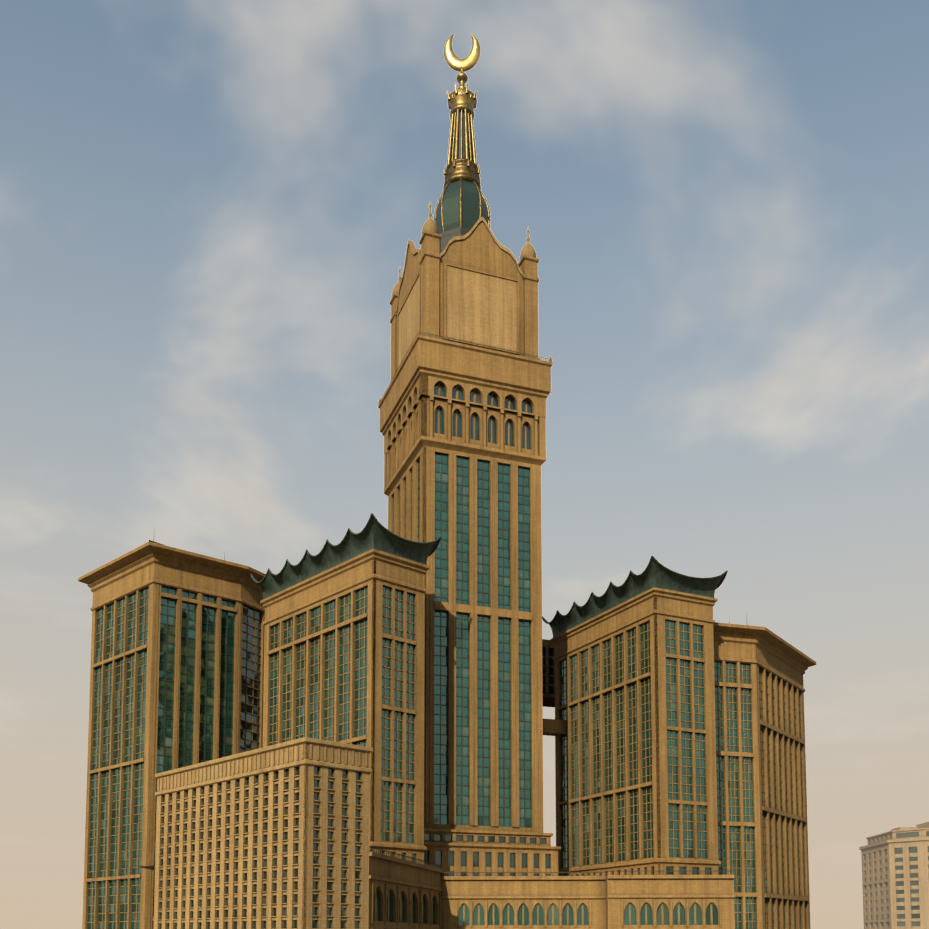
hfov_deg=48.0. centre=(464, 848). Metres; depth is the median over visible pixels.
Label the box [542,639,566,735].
back link
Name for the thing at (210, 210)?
sky
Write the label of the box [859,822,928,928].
distant block
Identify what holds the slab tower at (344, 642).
on the podium
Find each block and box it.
[153,737,372,928]
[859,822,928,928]
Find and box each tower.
[78,541,264,928]
[250,513,441,864]
[378,33,560,875]
[542,555,727,875]
[713,622,816,928]
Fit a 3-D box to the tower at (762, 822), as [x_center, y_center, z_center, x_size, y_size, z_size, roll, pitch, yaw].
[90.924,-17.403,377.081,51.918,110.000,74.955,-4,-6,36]
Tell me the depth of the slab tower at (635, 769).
335.26 m
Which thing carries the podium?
on the ground
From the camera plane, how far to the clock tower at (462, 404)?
338.50 m
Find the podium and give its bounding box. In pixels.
[139,846,734,928]
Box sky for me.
[0,0,928,928]
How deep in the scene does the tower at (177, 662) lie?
348.16 m
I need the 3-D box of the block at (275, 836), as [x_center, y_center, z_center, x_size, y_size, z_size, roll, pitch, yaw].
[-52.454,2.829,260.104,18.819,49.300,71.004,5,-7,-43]

